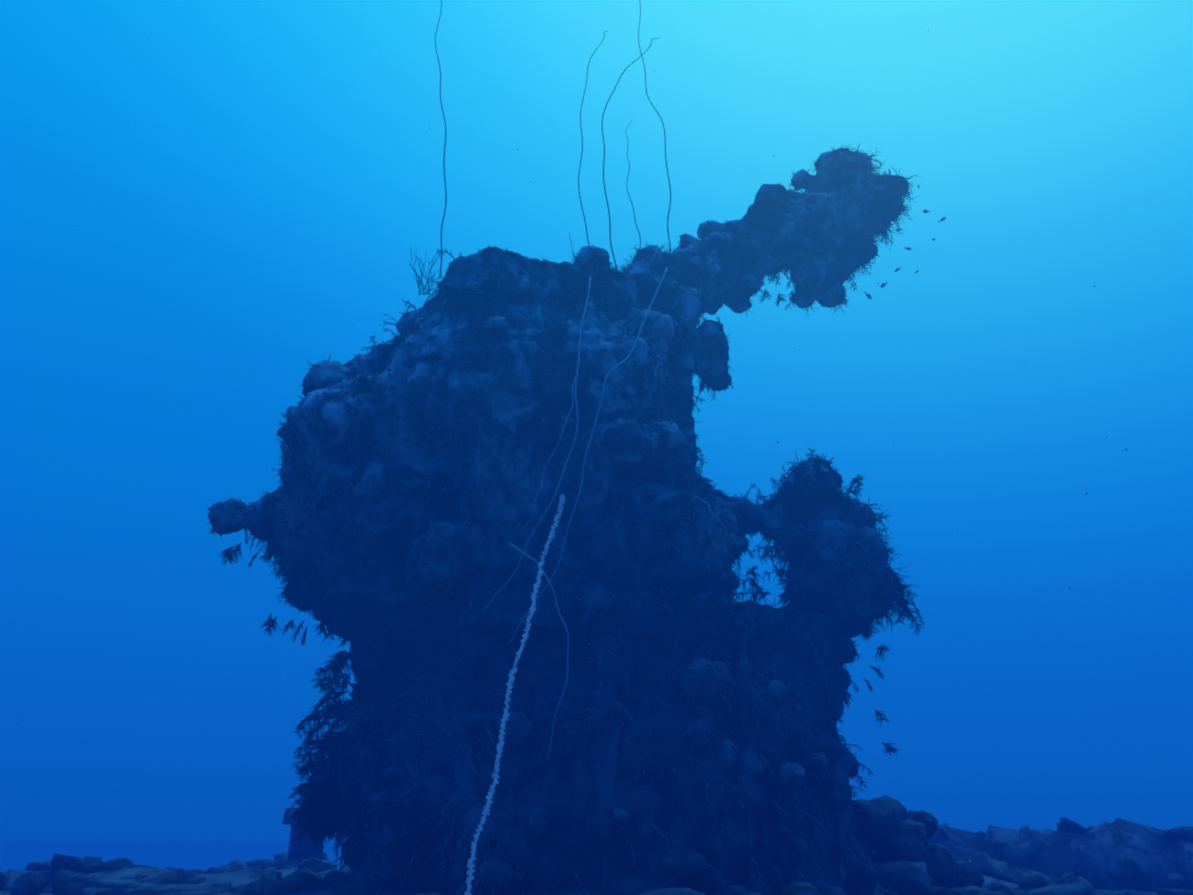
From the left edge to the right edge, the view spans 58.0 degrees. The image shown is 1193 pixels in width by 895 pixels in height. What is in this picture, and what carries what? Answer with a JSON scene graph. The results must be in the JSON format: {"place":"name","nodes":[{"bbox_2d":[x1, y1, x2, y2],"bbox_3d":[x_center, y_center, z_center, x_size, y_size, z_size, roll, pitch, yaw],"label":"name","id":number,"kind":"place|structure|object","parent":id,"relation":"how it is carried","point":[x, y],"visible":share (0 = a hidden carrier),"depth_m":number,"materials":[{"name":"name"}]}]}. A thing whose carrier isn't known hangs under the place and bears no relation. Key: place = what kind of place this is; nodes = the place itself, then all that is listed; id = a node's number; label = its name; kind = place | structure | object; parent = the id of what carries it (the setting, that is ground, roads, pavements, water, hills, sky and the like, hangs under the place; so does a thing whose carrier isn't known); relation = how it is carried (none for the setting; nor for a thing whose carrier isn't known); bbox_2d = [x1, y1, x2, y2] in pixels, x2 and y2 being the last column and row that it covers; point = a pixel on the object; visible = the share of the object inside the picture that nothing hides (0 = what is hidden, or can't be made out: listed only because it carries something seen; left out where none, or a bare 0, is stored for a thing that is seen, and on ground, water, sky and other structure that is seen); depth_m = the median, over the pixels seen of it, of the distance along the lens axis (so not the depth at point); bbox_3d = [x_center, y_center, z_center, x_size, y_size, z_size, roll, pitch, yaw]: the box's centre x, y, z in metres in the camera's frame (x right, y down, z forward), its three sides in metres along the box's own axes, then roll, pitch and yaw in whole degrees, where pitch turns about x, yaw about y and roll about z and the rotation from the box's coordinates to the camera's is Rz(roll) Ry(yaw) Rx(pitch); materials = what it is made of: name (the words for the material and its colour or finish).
{"place":"outdoors","nodes":[
{"label":"outdoors","id":0,"kind":"place"},
{"bbox_2d":[0,841,1158,894],"bbox_3d":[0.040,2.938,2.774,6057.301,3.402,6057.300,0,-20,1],"label":"seabed","id":1,"kind":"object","parent":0,"point":[185,855],"depth_m":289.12,"materials":[{"name":"blue sand"}]},
{"bbox_2d":[282,808,367,861],"bbox_3d":[-1.352,2.090,5.757,0.750,0.431,0.320,14,-24,-33],"label":"bollard","id":2,"kind":"object","parent":1,"relation":"on","point":[306,850],"visible":0.06,"depth_m":5.57,"materials":[{"name":"blue"}]},
{"bbox_2d":[464,495,564,894],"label":"sea whip","id":3,"kind":"object","parent":1,"relation":"on","point":[495,776],"visible":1,"depth_m":2.21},
{"bbox_2d":[208,148,908,894],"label":"rock","id":4,"kind":"object","parent":1,"relation":"on","point":[578,812],"visible":0.88,"depth_m":2.99,"materials":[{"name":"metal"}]},
{"bbox_2d":[435,0,670,277],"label":"whip corals","id":5,"kind":"object","parent":4,"relation":"attached to","point":[580,160],"visible":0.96,"depth_m":3.60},
{"bbox_2d":[208,143,921,894],"bbox_3d":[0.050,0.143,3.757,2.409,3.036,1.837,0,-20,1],"label":"pale hydroid turf","id":6,"kind":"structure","parent":4,"relation":"attached to","point":[595,642],"depth_m":3.02,"materials":[{"name":"blue plant"}]},
{"bbox_2d":[209,143,924,894],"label":"black coral plumes","id":7,"kind":"object","parent":4,"relation":"attached to","point":[307,791],"visible":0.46,"depth_m":3.13,"materials":[{"name":"plant"}]},
{"bbox_2d":[244,159,898,894],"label":"corals","id":8,"kind":"object","parent":4,"relation":"attached to","point":[696,471],"visible":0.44,"depth_m":3.02,"materials":[{"name":"blue"}]},
{"bbox_2d":[483,267,667,761],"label":"whip corals","id":9,"kind":"object","parent":4,"relation":"attached to","point":[575,381],"visible":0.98,"depth_m":2.77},
{"bbox_2d":[0,795,1192,894],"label":"rocks","id":10,"kind":"object","parent":1,"relation":"on","point":[1071,857],"visible":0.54,"depth_m":4.08,"materials":[{"name":"blue stone"}]},
{"bbox_2d":[22,30,1163,879],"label":"marine snow","id":11,"kind":"structure","parent":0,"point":[778,442],"depth_m":1.45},
{"bbox_2d":[0,0,1192,840],"label":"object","id":12,"kind":"structure","parent":0,"point":[271,187],"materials":[{"name":"blue liquid"}]},
{"bbox_2d":[756,168,945,572],"bbox_3d":[1.198,-0.319,4.519,0.675,1.587,1.123,8,-22,-22],"label":"school of fish","id":13,"kind":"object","parent":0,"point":[897,269],"visible":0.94,"depth_m":4.47}
]}

